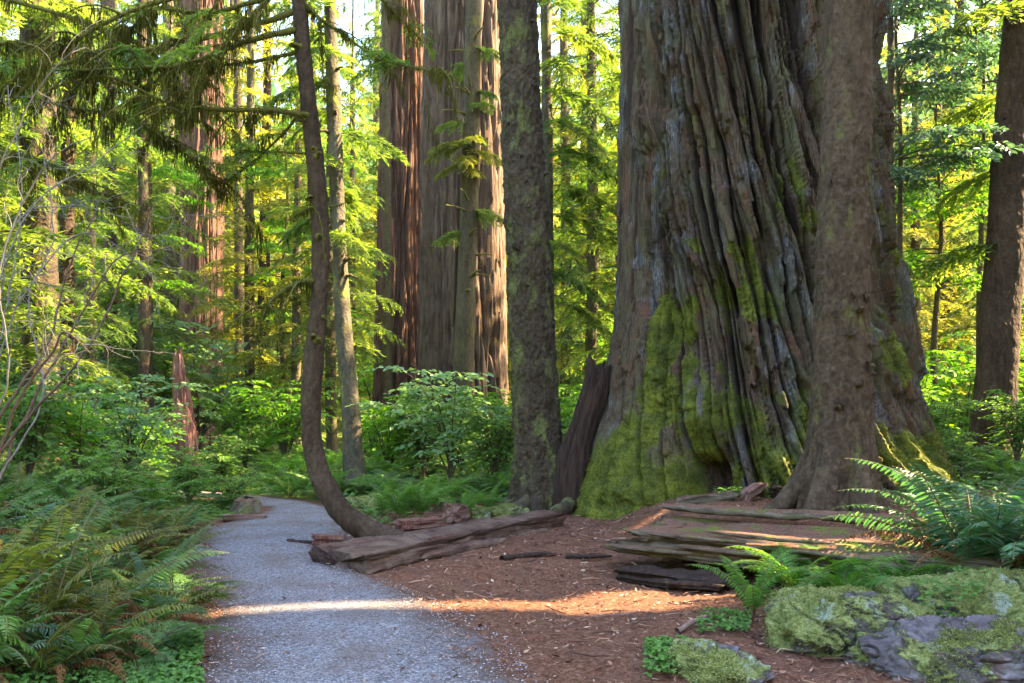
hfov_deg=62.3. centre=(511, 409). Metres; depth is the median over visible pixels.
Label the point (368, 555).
slab log
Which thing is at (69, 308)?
hemlock tree
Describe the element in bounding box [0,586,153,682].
sword fern
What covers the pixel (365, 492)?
fern
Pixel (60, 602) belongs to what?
sword fern
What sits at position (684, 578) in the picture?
root chunk
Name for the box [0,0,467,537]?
curved tree
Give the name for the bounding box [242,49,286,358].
hemlock tree
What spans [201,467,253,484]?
fern
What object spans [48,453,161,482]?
fern
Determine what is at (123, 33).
hemlock tree
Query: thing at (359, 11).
sky
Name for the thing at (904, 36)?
wood
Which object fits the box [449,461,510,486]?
fern
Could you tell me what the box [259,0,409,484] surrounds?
hemlock tree
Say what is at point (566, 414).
shrub
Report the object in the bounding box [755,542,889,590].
lady fern
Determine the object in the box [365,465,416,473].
fern
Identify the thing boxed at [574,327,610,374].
shrub
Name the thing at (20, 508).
sword fern
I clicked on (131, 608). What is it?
sword fern
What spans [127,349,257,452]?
shrub
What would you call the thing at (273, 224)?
broadleaf tree
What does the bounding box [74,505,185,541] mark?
sword fern
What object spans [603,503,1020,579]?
old log
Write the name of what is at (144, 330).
hemlock tree
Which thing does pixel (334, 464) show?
fern
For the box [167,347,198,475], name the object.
rotten snag
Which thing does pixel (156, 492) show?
fern
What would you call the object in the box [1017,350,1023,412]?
shrub
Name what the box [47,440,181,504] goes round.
shrub
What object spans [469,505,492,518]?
mossy rock
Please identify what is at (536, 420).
spruce tree
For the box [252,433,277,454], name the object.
shrub
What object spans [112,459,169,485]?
fern
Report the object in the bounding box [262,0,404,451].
hemlock tree
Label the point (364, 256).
hemlock tree
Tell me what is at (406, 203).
redwood tree
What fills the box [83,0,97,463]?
hemlock tree
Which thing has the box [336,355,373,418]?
shrub
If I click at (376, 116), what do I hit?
hemlock tree
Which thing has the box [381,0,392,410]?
hemlock tree
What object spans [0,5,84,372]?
hemlock tree
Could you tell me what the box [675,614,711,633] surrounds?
stick
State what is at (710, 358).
giant redwood
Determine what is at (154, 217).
hemlock tree
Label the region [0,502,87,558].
sword fern
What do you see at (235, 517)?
wood chunk
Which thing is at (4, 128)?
hemlock tree
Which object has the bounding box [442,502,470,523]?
wood chunk
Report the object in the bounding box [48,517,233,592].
sword fern
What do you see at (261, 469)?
fern
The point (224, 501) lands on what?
fern
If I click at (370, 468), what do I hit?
fern
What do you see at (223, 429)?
shrub
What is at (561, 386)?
shrub
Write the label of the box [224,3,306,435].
hemlock tree
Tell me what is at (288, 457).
fern
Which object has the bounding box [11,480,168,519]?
fern
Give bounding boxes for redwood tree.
[179,0,227,445]
[364,0,423,452]
[414,0,509,458]
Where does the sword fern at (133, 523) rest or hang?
on the ground at (532, 595)
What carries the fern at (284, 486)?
on the ground at (532, 595)
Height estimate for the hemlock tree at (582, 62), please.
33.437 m
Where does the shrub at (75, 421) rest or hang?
on the ground at (532, 595)
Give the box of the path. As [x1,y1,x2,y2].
[145,488,524,682]
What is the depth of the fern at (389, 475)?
15.72 m
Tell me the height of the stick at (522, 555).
0.085 m
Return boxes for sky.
[0,0,1000,142]
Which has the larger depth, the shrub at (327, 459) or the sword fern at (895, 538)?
the shrub at (327, 459)
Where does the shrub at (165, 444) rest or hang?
on the ground at (532, 595)
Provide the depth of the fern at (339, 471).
17.68 m
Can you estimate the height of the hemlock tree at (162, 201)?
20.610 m
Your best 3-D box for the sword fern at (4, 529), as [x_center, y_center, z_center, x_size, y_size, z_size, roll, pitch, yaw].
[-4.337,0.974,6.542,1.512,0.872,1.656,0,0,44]
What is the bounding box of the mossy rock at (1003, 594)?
[868,566,1023,621]
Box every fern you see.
[0,450,38,469]
[0,460,36,483]
[0,462,69,523]
[0,475,58,490]
[0,479,21,501]
[0,479,105,517]
[0,480,77,569]
[0,489,134,596]
[0,494,204,681]
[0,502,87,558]
[0,504,164,593]
[0,512,132,597]
[0,523,228,636]
[0,542,114,682]
[0,549,126,673]
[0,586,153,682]
[1,460,81,493]
[1,500,147,567]
[4,579,205,680]
[6,485,131,540]
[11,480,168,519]
[12,468,84,482]
[22,484,118,516]
[24,453,121,470]
[28,479,95,499]
[31,472,134,512]
[33,460,91,475]
[38,617,241,682]
[43,474,149,494]
[46,497,172,529]
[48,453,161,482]
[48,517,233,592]
[53,500,203,567]
[68,463,163,494]
[73,586,245,654]
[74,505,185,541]
[80,519,221,594]
[82,540,232,608]
[102,473,214,508]
[108,568,250,619]
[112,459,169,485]
[112,509,199,531]
[120,502,234,563]
[134,504,200,534]
[144,494,231,540]
[151,465,190,478]
[158,470,236,498]
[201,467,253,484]
[201,493,255,505]
[242,453,302,474]
[247,454,303,466]
[247,466,310,497]
[248,466,283,483]
[255,450,280,458]
[255,464,278,474]
[261,449,324,471]
[271,440,303,456]
[276,468,357,488]
[291,444,303,455]
[303,452,342,463]
[309,478,381,496]
[325,449,370,468]
[329,457,366,475]
[329,461,341,471]
[338,476,388,496]
[343,474,410,493]
[348,470,386,482]
[349,469,421,489]
[360,476,437,517]
[364,457,424,476]
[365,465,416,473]
[366,449,406,469]
[367,488,403,511]
[384,477,422,490]
[392,473,480,508]
[394,479,455,517]
[404,477,484,503]
[407,466,440,476]
[422,483,498,511]
[435,455,472,465]
[439,463,487,479]
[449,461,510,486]
[451,462,510,495]
[455,478,505,507]
[457,459,489,474]
[460,465,511,496]
[465,479,507,495]
[686,547,810,616]
[724,542,880,587]
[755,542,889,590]
[767,554,914,589]
[819,560,962,588]
[821,458,1023,569]
[835,513,938,544]
[888,554,994,577]
[910,472,1023,572]
[942,446,1021,479]
[950,450,1023,484]
[953,442,982,459]
[956,459,1023,484]
[966,456,1023,484]
[979,442,1023,465]
[980,481,1023,503]
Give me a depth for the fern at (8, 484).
10.09 m
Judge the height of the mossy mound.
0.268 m
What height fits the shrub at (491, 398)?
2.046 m
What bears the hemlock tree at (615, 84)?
on the ground at (532, 595)
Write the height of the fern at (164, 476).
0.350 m
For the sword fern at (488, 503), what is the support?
on the ground at (532, 595)
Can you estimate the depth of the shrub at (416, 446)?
17.41 m
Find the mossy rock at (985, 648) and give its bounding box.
[843,614,1023,682]
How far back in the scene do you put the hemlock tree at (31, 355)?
15.43 m
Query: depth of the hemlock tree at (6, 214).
55.30 m
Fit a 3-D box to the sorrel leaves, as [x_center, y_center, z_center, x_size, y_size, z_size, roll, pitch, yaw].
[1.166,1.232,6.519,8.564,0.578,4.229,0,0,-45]
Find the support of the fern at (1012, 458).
on the ground at (532, 595)
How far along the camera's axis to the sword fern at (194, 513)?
9.55 m
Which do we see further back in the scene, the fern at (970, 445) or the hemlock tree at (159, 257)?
the hemlock tree at (159, 257)
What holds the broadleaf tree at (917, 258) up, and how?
on the ground at (532, 595)
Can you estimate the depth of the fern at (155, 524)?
9.54 m
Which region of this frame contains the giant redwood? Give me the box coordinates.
[572,0,964,520]
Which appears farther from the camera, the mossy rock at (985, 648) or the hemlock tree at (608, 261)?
the hemlock tree at (608, 261)
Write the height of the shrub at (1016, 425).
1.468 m
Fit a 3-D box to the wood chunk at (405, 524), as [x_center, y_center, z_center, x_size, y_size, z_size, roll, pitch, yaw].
[-1.151,1.419,10.499,0.610,0.164,0.278,0,0,-29]
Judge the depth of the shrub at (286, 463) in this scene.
15.54 m
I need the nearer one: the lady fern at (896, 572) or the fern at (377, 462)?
the lady fern at (896, 572)
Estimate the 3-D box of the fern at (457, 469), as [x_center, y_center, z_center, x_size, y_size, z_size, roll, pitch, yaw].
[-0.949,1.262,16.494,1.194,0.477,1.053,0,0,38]
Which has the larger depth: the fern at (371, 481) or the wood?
the wood
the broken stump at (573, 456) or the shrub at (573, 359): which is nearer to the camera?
the broken stump at (573, 456)
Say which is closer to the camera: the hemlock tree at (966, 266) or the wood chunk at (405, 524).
the wood chunk at (405, 524)
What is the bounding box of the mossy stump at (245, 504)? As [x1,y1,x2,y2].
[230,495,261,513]
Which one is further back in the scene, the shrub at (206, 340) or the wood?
the wood
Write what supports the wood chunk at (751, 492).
on the ground at (532, 595)
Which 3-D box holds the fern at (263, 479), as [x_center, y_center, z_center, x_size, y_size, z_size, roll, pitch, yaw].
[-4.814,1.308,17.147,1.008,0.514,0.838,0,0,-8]
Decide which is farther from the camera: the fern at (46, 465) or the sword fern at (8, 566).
the fern at (46, 465)
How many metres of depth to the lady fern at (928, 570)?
6.53 m
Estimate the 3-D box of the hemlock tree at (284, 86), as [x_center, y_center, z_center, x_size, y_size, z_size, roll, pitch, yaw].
[-9.207,-10.109,38.018,4.947,24.732,5.297,0,0,26]
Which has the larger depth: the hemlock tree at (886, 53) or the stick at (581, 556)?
the hemlock tree at (886, 53)
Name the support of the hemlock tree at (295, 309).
on the ground at (532, 595)
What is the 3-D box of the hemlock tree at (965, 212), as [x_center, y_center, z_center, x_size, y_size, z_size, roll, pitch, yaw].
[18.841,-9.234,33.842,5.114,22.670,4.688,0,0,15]
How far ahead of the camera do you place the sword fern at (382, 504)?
11.95 m
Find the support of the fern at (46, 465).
on the ground at (532, 595)
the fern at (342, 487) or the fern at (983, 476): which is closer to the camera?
the fern at (983, 476)
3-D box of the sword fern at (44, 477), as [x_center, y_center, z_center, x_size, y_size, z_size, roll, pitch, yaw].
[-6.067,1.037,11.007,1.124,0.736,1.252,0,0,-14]
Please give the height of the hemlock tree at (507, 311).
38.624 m
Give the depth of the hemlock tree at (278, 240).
75.69 m
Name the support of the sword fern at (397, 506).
on the ground at (532, 595)
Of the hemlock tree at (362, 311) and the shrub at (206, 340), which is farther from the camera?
the hemlock tree at (362, 311)
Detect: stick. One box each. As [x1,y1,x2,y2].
[286,539,313,543]
[499,551,556,560]
[565,553,611,558]
[592,611,650,617]
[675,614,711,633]
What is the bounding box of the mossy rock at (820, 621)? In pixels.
[759,583,939,660]
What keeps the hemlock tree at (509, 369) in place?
on the ground at (532, 595)
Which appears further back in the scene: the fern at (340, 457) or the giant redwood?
the fern at (340, 457)
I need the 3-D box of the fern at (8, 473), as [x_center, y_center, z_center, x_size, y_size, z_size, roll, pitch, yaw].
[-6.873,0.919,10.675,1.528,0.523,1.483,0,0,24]
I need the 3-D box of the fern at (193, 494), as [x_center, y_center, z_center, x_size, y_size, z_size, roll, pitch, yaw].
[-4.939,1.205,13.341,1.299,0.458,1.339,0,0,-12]
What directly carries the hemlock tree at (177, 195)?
on the ground at (532, 595)
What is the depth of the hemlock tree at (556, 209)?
77.36 m
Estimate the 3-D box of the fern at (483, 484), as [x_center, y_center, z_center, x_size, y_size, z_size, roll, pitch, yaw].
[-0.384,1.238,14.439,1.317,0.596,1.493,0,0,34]
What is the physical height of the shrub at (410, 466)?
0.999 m
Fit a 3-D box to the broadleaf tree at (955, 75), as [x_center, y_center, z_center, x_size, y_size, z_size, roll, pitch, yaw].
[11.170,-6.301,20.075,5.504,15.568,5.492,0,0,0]
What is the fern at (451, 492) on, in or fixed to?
on the ground at (532, 595)
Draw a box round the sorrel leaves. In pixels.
[0,486,990,682]
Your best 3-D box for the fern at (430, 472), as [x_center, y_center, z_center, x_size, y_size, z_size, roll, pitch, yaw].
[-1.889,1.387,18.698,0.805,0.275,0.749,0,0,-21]
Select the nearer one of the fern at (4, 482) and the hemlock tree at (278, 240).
the fern at (4, 482)
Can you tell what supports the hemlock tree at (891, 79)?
on the ground at (532, 595)
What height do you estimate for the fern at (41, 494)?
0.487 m
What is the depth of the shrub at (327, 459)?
16.59 m
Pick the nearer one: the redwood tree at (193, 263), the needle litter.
the needle litter
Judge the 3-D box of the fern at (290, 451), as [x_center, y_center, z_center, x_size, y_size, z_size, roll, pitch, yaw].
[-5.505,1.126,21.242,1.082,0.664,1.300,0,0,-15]
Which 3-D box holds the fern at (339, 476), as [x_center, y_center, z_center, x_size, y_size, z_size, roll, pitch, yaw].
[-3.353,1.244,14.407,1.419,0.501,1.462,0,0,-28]
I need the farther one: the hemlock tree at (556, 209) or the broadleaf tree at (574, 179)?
the hemlock tree at (556, 209)
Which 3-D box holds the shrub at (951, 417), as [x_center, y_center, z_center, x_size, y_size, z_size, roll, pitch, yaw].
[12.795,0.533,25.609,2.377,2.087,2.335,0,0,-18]
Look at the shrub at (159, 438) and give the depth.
16.47 m
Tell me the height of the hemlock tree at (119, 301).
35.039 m
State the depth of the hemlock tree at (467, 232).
21.80 m
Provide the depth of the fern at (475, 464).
19.43 m
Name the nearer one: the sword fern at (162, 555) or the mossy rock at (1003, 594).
the mossy rock at (1003, 594)
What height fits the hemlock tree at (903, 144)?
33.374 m
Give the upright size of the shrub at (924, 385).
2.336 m
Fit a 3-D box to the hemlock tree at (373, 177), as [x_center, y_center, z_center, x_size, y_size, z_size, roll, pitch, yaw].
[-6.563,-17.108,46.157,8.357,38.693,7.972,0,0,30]
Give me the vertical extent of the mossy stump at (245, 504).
0.645 m
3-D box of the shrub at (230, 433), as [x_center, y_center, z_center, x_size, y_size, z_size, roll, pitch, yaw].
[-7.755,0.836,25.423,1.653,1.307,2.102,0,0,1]
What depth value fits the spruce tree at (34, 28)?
16.71 m
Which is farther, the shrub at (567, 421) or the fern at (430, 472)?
the fern at (430, 472)
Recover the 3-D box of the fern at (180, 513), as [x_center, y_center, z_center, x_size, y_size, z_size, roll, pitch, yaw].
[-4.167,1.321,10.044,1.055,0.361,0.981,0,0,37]
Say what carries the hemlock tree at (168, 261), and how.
on the ground at (532, 595)
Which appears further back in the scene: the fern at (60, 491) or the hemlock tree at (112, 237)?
the hemlock tree at (112, 237)
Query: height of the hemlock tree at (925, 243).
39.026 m
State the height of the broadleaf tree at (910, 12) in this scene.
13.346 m
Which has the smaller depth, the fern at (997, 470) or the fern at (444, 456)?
the fern at (997, 470)
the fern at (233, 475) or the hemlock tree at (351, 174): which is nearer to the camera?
the fern at (233, 475)
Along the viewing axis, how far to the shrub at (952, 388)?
18.66 m
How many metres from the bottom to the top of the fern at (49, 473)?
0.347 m
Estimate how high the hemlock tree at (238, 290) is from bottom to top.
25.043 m
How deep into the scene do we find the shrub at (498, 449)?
15.07 m
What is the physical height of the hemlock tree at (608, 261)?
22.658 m
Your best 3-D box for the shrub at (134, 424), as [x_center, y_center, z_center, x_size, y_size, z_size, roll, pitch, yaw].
[-5.963,0.367,13.982,2.516,1.896,2.655,0,0,-38]
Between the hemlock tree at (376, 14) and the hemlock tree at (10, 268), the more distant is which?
the hemlock tree at (376, 14)
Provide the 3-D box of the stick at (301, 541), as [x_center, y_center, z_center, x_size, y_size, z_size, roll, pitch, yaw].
[-2.232,1.460,9.353,0.576,0.052,0.083,0,0,17]
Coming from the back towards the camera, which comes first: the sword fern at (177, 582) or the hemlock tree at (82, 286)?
the hemlock tree at (82, 286)
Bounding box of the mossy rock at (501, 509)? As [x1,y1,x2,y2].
[487,503,529,516]
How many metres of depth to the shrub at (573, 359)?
36.10 m
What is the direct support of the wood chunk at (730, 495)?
on the ground at (532, 595)
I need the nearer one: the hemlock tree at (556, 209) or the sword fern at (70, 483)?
the sword fern at (70, 483)
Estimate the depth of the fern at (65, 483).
10.90 m
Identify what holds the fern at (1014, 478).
on the ground at (532, 595)
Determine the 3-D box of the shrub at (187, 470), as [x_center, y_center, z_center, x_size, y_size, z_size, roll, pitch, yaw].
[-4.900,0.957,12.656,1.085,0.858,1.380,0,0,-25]
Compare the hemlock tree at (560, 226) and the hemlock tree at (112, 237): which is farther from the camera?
the hemlock tree at (560, 226)
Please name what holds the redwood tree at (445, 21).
on the ground at (532, 595)
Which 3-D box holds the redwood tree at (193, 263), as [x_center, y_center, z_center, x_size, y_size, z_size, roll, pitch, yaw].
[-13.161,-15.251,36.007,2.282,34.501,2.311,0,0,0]
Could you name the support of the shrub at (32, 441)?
on the ground at (532, 595)
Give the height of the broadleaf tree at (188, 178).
12.001 m
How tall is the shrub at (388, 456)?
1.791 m
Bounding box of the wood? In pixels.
[0,0,1023,362]
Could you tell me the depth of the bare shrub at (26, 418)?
6.56 m
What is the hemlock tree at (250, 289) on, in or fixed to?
on the ground at (532, 595)
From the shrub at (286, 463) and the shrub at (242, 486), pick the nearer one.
the shrub at (242, 486)
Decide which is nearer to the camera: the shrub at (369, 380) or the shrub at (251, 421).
the shrub at (251, 421)
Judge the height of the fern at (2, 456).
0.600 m
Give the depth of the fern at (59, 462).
13.35 m
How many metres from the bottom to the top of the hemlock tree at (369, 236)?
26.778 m
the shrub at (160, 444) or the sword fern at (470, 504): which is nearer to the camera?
the sword fern at (470, 504)
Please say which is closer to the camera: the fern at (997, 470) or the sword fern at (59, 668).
the sword fern at (59, 668)
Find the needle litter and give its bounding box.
[178,490,1020,682]
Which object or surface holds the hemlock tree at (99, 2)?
on the ground at (532, 595)
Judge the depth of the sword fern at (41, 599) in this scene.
4.84 m
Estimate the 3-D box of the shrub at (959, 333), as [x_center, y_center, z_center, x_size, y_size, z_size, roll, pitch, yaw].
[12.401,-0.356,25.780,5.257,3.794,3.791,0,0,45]
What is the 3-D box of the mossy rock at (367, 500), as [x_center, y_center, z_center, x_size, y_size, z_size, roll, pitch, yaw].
[-2.215,1.530,13.197,1.224,0.499,0.674,0,0,0]
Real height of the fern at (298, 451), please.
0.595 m
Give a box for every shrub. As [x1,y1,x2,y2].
[0,1,234,481]
[0,301,251,423]
[0,326,21,455]
[0,368,107,491]
[2,301,230,415]
[9,384,130,483]
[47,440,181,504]
[67,373,224,471]
[75,355,171,433]
[82,400,146,463]
[102,407,187,478]
[106,428,175,477]
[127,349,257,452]
[140,413,210,464]
[145,445,220,502]
[186,434,263,489]
[194,396,282,454]
[194,470,267,498]
[200,407,241,446]
[202,362,301,435]
[212,380,340,456]
[217,425,273,470]
[218,416,278,450]
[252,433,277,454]
[257,454,305,482]
[271,351,362,414]
[292,452,342,487]
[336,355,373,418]
[338,411,373,437]
[345,365,506,483]
[359,399,426,467]
[359,404,403,455]
[362,395,435,452]
[368,393,463,479]
[377,433,438,473]
[424,387,510,470]
[437,390,513,478]
[481,392,513,474]
[557,340,606,376]
[558,377,582,425]
[559,395,577,434]
[560,391,573,438]
[561,418,571,441]
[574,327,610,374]
[919,331,1023,419]
[920,353,973,432]
[923,389,984,445]
[924,350,1023,442]
[937,427,1008,476]
[940,399,961,441]
[970,389,1023,460]
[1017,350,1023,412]
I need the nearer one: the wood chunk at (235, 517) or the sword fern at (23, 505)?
the sword fern at (23, 505)
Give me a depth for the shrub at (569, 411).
16.82 m
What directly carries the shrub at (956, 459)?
on the ground at (532, 595)
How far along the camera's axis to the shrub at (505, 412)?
19.16 m
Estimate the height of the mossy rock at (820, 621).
0.668 m
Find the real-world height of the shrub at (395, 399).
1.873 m
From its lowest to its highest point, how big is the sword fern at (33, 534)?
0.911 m
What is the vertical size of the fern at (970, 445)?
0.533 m
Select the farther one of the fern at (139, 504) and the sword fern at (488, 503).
the sword fern at (488, 503)
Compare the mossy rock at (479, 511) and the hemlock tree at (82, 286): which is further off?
the hemlock tree at (82, 286)
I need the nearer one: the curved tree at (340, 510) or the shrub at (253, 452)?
the curved tree at (340, 510)
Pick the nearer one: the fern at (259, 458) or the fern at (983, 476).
the fern at (983, 476)
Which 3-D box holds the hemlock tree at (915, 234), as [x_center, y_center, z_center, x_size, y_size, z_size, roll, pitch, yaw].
[14.710,-8.200,31.006,4.262,20.610,4.649,0,0,18]
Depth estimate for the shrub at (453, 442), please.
15.73 m
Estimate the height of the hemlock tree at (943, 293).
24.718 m
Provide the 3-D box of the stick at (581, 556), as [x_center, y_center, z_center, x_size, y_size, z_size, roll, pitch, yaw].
[0.769,1.483,8.536,0.469,0.069,0.126,0,0,8]
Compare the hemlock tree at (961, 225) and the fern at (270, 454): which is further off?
the hemlock tree at (961, 225)
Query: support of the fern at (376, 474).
on the ground at (532, 595)
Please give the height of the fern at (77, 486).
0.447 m
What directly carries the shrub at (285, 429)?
on the ground at (532, 595)
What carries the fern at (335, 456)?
on the ground at (532, 595)
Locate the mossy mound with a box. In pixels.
[663,637,774,682]
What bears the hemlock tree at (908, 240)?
on the ground at (532, 595)
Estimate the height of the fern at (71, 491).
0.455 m
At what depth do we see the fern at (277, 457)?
19.11 m
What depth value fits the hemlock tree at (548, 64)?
18.56 m
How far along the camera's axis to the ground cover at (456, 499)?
12.06 m
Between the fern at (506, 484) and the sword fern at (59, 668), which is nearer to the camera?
the sword fern at (59, 668)
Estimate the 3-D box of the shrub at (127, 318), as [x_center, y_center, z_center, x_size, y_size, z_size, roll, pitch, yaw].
[-12.668,-0.923,25.376,6.875,4.908,6.515,0,0,-4]
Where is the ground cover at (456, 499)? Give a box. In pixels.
[0,447,1023,682]
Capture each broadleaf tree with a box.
[58,90,231,452]
[199,104,369,451]
[541,87,618,356]
[879,0,1023,257]
[884,0,1001,355]
[894,71,993,425]
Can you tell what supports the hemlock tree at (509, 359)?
on the ground at (532, 595)
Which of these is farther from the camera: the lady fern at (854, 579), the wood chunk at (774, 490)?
the wood chunk at (774, 490)
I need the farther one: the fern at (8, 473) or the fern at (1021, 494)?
the fern at (8, 473)
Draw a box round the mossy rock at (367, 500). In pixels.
[345,492,399,509]
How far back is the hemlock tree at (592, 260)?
23.84 m
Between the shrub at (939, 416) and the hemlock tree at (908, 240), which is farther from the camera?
the hemlock tree at (908, 240)
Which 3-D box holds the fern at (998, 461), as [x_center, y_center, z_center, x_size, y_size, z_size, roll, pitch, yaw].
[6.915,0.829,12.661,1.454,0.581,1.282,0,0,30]
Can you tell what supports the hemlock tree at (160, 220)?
on the ground at (532, 595)
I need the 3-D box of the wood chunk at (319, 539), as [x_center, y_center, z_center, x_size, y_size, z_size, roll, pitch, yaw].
[-2.020,1.436,9.307,0.391,0.158,0.209,0,0,-23]
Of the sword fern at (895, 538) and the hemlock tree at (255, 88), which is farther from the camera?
the hemlock tree at (255, 88)
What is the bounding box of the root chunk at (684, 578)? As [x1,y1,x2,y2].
[613,565,733,591]
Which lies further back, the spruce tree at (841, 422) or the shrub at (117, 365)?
the shrub at (117, 365)
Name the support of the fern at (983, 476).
on the ground at (532, 595)
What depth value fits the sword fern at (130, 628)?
4.71 m
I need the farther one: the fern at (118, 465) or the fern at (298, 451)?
the fern at (298, 451)
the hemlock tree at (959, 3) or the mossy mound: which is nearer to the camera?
the mossy mound
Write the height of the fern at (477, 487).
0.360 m
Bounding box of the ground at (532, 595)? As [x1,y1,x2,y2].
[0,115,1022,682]
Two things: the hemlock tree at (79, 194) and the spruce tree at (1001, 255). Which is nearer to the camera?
the spruce tree at (1001, 255)
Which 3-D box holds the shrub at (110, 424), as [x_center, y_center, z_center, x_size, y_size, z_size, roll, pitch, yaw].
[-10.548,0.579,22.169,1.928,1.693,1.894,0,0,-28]
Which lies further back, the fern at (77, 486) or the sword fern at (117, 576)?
the fern at (77, 486)
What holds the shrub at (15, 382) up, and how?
on the ground at (532, 595)
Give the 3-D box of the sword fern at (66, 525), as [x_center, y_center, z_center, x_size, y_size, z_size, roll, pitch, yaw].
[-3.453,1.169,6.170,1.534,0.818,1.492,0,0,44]
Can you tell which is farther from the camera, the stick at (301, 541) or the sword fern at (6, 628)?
the stick at (301, 541)
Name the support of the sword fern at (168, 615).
on the ground at (532, 595)
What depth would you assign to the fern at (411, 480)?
15.34 m
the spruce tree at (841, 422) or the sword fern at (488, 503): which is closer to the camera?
the spruce tree at (841, 422)
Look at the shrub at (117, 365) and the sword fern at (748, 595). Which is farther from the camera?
the shrub at (117, 365)
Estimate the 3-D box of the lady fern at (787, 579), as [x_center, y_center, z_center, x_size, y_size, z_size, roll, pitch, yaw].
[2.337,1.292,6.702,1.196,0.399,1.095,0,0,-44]
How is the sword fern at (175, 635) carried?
on the ground at (532, 595)
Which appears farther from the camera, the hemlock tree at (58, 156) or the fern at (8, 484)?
the hemlock tree at (58, 156)
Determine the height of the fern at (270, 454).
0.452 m
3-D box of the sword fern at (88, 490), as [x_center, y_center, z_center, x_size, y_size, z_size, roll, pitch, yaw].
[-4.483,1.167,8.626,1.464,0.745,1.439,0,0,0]
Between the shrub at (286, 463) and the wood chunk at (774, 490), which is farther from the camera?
the shrub at (286, 463)
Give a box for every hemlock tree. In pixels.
[0,0,131,441]
[0,0,177,460]
[0,0,267,264]
[0,1,20,374]
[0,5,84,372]
[0,7,84,373]
[0,13,20,357]
[16,29,96,316]
[57,0,127,328]
[57,0,189,455]
[58,0,127,355]
[75,0,242,417]
[75,1,136,347]
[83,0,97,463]
[99,21,163,325]
[102,0,118,461]
[118,0,232,352]
[119,39,227,364]
[120,0,255,372]
[137,0,149,462]
[157,0,275,363]
[162,1,176,440]
[178,1,293,450]
[224,0,273,396]
[224,0,274,415]
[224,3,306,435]
[233,0,243,396]
[239,10,349,451]
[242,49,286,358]
[255,5,363,405]
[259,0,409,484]
[259,106,292,375]
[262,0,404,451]
[301,0,379,426]
[337,0,380,397]
[338,0,381,394]
[338,75,373,384]
[339,1,381,403]
[357,131,374,375]
[365,2,423,361]
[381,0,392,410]
[424,0,503,466]
[498,36,555,396]
[506,2,615,406]
[506,5,579,384]
[506,218,559,409]
[537,0,619,345]
[540,0,621,406]
[540,71,576,361]
[551,0,618,371]
[553,170,560,339]
[554,2,620,396]
[563,2,621,389]
[600,44,619,328]
[880,41,944,347]
[884,29,930,340]
[885,18,932,353]
[887,17,975,413]
[888,0,894,205]
[895,0,1023,438]
[903,0,991,405]
[918,0,1023,388]
[919,0,993,352]
[921,170,987,376]
[924,0,1023,409]
[957,16,1023,420]
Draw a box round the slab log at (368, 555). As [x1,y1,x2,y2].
[308,509,567,574]
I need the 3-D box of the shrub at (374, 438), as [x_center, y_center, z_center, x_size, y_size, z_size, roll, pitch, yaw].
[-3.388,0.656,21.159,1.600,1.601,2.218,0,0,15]
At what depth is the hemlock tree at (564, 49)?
30.79 m
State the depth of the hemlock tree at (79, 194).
61.88 m
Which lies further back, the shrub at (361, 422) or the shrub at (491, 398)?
the shrub at (361, 422)
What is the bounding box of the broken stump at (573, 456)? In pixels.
[552,353,611,512]
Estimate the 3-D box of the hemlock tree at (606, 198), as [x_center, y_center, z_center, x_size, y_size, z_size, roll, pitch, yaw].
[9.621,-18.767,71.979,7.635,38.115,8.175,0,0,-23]
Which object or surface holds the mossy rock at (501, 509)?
on the ground at (532, 595)
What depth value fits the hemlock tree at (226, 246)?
43.60 m
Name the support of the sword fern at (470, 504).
on the ground at (532, 595)
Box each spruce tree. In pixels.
[0,0,144,473]
[497,0,575,514]
[762,0,890,512]
[909,0,1023,465]
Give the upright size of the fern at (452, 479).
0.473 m
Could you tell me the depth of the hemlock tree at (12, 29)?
41.79 m
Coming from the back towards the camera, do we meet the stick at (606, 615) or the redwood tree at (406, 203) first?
the redwood tree at (406, 203)
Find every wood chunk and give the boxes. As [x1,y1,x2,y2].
[220,514,266,521]
[311,534,345,545]
[393,516,442,530]
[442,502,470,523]
[677,490,738,504]
[739,482,767,501]
[768,485,782,498]
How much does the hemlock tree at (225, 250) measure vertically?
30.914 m
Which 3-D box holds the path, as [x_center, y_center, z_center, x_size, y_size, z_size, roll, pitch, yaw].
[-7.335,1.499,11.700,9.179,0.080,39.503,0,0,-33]
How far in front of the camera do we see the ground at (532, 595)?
6.92 m
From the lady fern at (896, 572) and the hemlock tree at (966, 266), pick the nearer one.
the lady fern at (896, 572)
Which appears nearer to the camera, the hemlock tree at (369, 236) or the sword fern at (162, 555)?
the sword fern at (162, 555)
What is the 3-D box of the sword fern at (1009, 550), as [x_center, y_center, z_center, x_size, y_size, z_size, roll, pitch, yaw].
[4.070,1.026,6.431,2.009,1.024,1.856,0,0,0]
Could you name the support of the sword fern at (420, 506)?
on the ground at (532, 595)
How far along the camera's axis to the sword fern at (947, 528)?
6.65 m
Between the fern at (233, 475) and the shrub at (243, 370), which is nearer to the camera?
the fern at (233, 475)
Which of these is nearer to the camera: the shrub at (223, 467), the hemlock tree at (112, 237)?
the shrub at (223, 467)
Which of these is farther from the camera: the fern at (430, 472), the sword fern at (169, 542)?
the fern at (430, 472)
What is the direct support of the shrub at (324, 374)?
on the ground at (532, 595)
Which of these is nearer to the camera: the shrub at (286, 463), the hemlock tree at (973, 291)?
the shrub at (286, 463)

